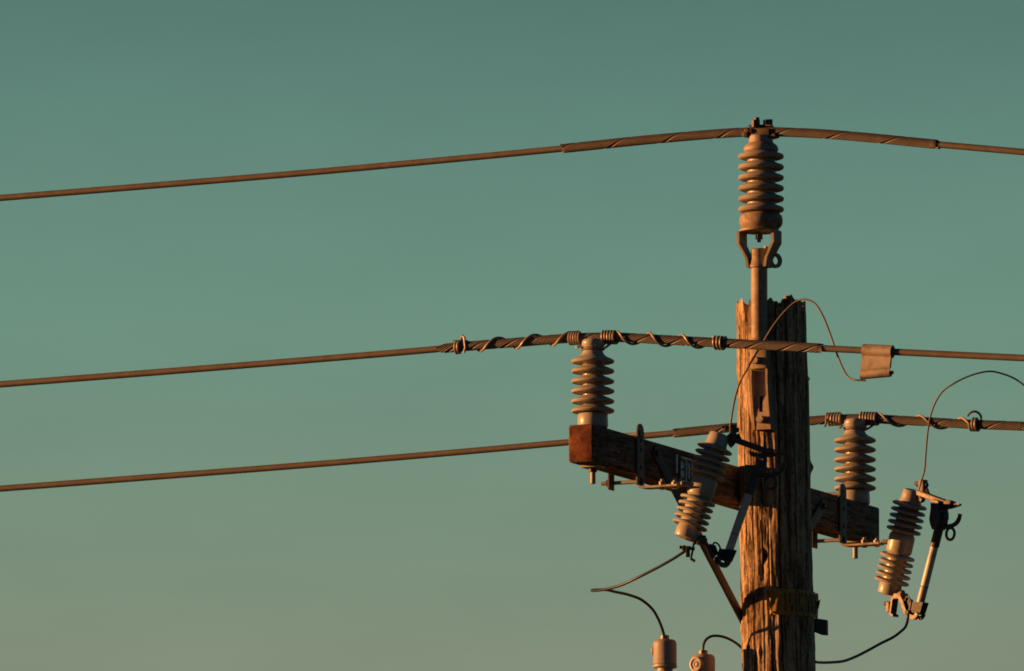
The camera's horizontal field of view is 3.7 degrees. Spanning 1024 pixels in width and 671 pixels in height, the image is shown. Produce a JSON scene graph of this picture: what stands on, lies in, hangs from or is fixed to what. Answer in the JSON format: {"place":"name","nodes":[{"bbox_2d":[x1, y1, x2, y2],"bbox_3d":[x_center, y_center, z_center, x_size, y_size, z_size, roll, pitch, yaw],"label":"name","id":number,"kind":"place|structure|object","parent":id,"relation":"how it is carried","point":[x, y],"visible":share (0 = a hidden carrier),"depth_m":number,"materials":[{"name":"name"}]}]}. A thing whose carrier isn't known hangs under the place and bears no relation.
{"place":"outdoors","nodes":[
{"label":"outdoors","id":0,"kind":"place"},
{"bbox_2d":[0,0,1023,670],"label":"sky","id":1,"kind":"structure","parent":0,"point":[492,561],"materials":[{"name":"teal"}]},
{"label":"ground","id":2,"kind":"structure","parent":0,"visible":0},
{"bbox_2d":[736,294,815,670],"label":"utility pole","id":3,"kind":"object","parent":2,"relation":"on","point":[775,535],"visible":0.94,"depth_m":50.27,"materials":[{"name":"brown wood"}]},
{"bbox_2d":[651,635,676,670],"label":"surge arrester","id":4,"kind":"object","parent":3,"relation":"attached to","point":[664,651],"visible":1,"depth_m":50.22,"materials":[{"name":"ceramic"}]},
{"bbox_2d":[590,546,690,634],"bbox_3d":[0.387,0.809,49.902,0.282,0.209,0.733,1,-8,-6],"label":"cable","id":5,"kind":"object","parent":4,"relation":"attached to","point":[608,589],"visible":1,"depth_m":49.77,"materials":[{"name":"black rubber"}]},
{"bbox_2d":[689,650,714,670],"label":"surge arrester","id":6,"kind":"object","parent":3,"relation":"attached to","point":[703,660],"visible":1,"depth_m":50.32,"materials":[{"name":"ceramic"}]},
{"bbox_2d":[702,634,741,649],"bbox_3d":[0.690,1.044,50.365,0.172,0.179,0.024,2,-8,-16],"label":"cable","id":7,"kind":"object","parent":6,"relation":"attached to","point":[721,636],"visible":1,"depth_m":50.37,"materials":[{"name":"black rubber"}]},
{"bbox_2d":[569,424,878,542],"bbox_3d":[0.689,0.479,50.394,0.090,0.119,2.306,-3,-8,24],"label":"crossarm","id":8,"kind":"object","parent":3,"relation":"attached to","point":[613,452],"visible":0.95,"depth_m":49.90,"materials":[{"name":"brown wood"}]},
{"bbox_2d":[571,338,614,483],"bbox_3d":[0.253,0.237,49.453,0.137,0.459,0.137,0,-8,0],"label":"post insulator","id":9,"kind":"object","parent":8,"relation":"attached to","point":[592,390],"visible":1,"depth_m":49.42,"materials":[{"name":"ceramic"}]},
{"bbox_2d":[0,332,1023,387],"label":"power line","id":10,"kind":"object","parent":9,"relation":"attached to","point":[667,340],"visible":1,"depth_m":49.61,"materials":[{"name":"grey metal"}]},
{"bbox_2d":[453,330,726,353],"bbox_3d":[0.234,0.020,49.498,0.930,0.094,0.098,-3,-8,23],"label":"tie wire","id":11,"kind":"object","parent":10,"relation":"attached to","point":[572,337],"visible":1,"depth_m":49.48,"materials":[{"name":"grey metal"}]},
{"bbox_2d":[860,344,894,379],"bbox_3d":[1.136,0.079,49.126,0.111,0.112,0.041,-3,-8,23],"label":"tap clamp","id":12,"kind":"object","parent":10,"relation":"hanging from","point":[876,360],"visible":1,"depth_m":49.11,"materials":[{"name":"metal"}]},
{"bbox_2d":[601,424,681,490],"bbox_3d":[0.404,0.383,49.647,0.268,0.213,0.053,-3,-8,24],"label":"cutout bracket","id":13,"kind":"object","parent":8,"relation":"attached to","point":[610,482],"visible":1,"depth_m":49.64,"materials":[{"name":"metal"}]},
{"bbox_2d":[672,424,785,567],"bbox_3d":[0.683,0.504,49.593,0.357,0.453,0.115,0,-8,0],"label":"fuse cutout","id":14,"kind":"object","parent":13,"relation":"attached to","point":[701,485],"visible":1,"depth_m":49.57,"materials":[{"name":"ceramic"}]},
{"bbox_2d":[728,298,865,444],"bbox_3d":[0.860,0.100,49.379,0.086,0.423,0.650,6,-10,-40],"label":"jumper wire","id":15,"kind":"object","parent":14,"relation":"attached to","point":[779,317],"visible":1,"depth_m":49.39,"materials":[{"name":"black metal"}]},
{"bbox_2d":[652,445,741,623],"bbox_3d":[0.602,0.646,50.053,0.015,0.522,0.761,-3,-8,24],"label":"crossarm brace","id":16,"kind":"object","parent":8,"relation":"attached to","point":[715,568],"visible":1,"depth_m":50.10,"materials":[{"name":"metal"}]},
{"bbox_2d":[811,498,826,530],"bbox_3d":[0.886,0.737,50.678,0.015,0.498,0.646,-3,-8,24],"label":"crossarm brace","id":17,"kind":"object","parent":8,"relation":"attached to","point":[819,511],"visible":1,"depth_m":50.93,"materials":[{"name":"metal"}]},
{"bbox_2d":[812,483,883,548],"bbox_3d":[1.073,0.585,51.120,0.268,0.213,0.053,-3,-8,24],"label":"cutout bracket","id":18,"kind":"object","parent":8,"relation":"attached to","point":[842,538],"visible":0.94,"depth_m":51.11,"materials":[{"name":"metal"}]},
{"bbox_2d":[875,480,961,619],"bbox_3d":[1.319,0.693,50.975,0.357,0.453,0.115,-7,-10,43],"label":"fuse cutout","id":19,"kind":"object","parent":18,"relation":"attached to","point":[899,541],"visible":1,"depth_m":50.99,"materials":[{"name":"ceramic"}]},
{"bbox_2d":[918,370,1023,490],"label":"jumper wire","id":20,"kind":"object","parent":19,"relation":"attached to","point":[950,385],"visible":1,"depth_m":50.94,"materials":[{"name":"black metal"}]},
{"bbox_2d":[834,418,875,558],"bbox_3d":[1.117,0.498,51.356,0.137,0.460,0.137,0,-8,0],"label":"post insulator","id":21,"kind":"object","parent":8,"relation":"attached to","point":[855,468],"visible":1,"depth_m":51.33,"materials":[{"name":"ceramic"}]},
{"bbox_2d":[0,414,1023,491],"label":"power line","id":22,"kind":"object","parent":21,"relation":"attached to","point":[880,419],"visible":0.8,"depth_m":51.95,"materials":[{"name":"grey metal"}]},
{"bbox_2d":[824,410,981,431],"bbox_3d":[1.263,0.279,51.332,0.535,0.089,0.099,-3,-8,22],"label":"tie wire","id":23,"kind":"object","parent":22,"relation":"attached to","point":[872,419],"visible":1,"depth_m":51.37,"materials":[{"name":"grey metal"}]},
{"bbox_2d":[737,227,781,430],"bbox_3d":[0.788,-0.019,50.305,0.129,0.645,0.128,-3,-8,24],"label":"pole top bracket","id":24,"kind":"object","parent":3,"relation":"attached to","point":[759,262],"visible":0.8,"depth_m":50.29,"materials":[{"name":"metal"}]},
{"bbox_2d":[738,117,783,228],"bbox_3d":[0.795,-0.517,50.370,0.148,0.361,0.148,0,-8,0],"label":"pole top insulator","id":25,"kind":"object","parent":24,"relation":"attached to","point":[760,167],"visible":1,"depth_m":50.32,"materials":[{"name":"ceramic"}]},
{"bbox_2d":[0,127,1023,200],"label":"power line","id":26,"kind":"object","parent":25,"relation":"attached to","point":[738,132],"visible":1,"depth_m":50.63,"materials":[{"name":"grey metal"}]},
{"bbox_2d":[769,587,820,618],"bbox_3d":[0.913,0.853,50.258,0.069,0.089,0.211,-6,-10,40],"label":"marker band","id":27,"kind":"object","parent":3,"relation":"attached to","point":[800,602],"visible":1,"depth_m":50.21,"materials":[{"name":"black paint"}]},
{"bbox_2d":[814,618,827,634],"bbox_3d":[0.979,0.928,50.325,0.056,0.054,0.050,-1,-8,7],"label":"steel clip","id":28,"kind":"object","parent":3,"relation":"attached to","point":[820,626],"visible":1,"depth_m":50.30,"materials":[{"name":"black metal"}]},
{"bbox_2d":[815,613,909,663],"bbox_3d":[1.080,0.987,50.593,0.059,0.255,0.661,-5,-9,32],"label":"cable","id":29,"kind":"object","parent":3,"relation":"attached to","point":[870,648],"visible":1,"depth_m":50.73,"materials":[{"name":"black rubber"}]}
]}

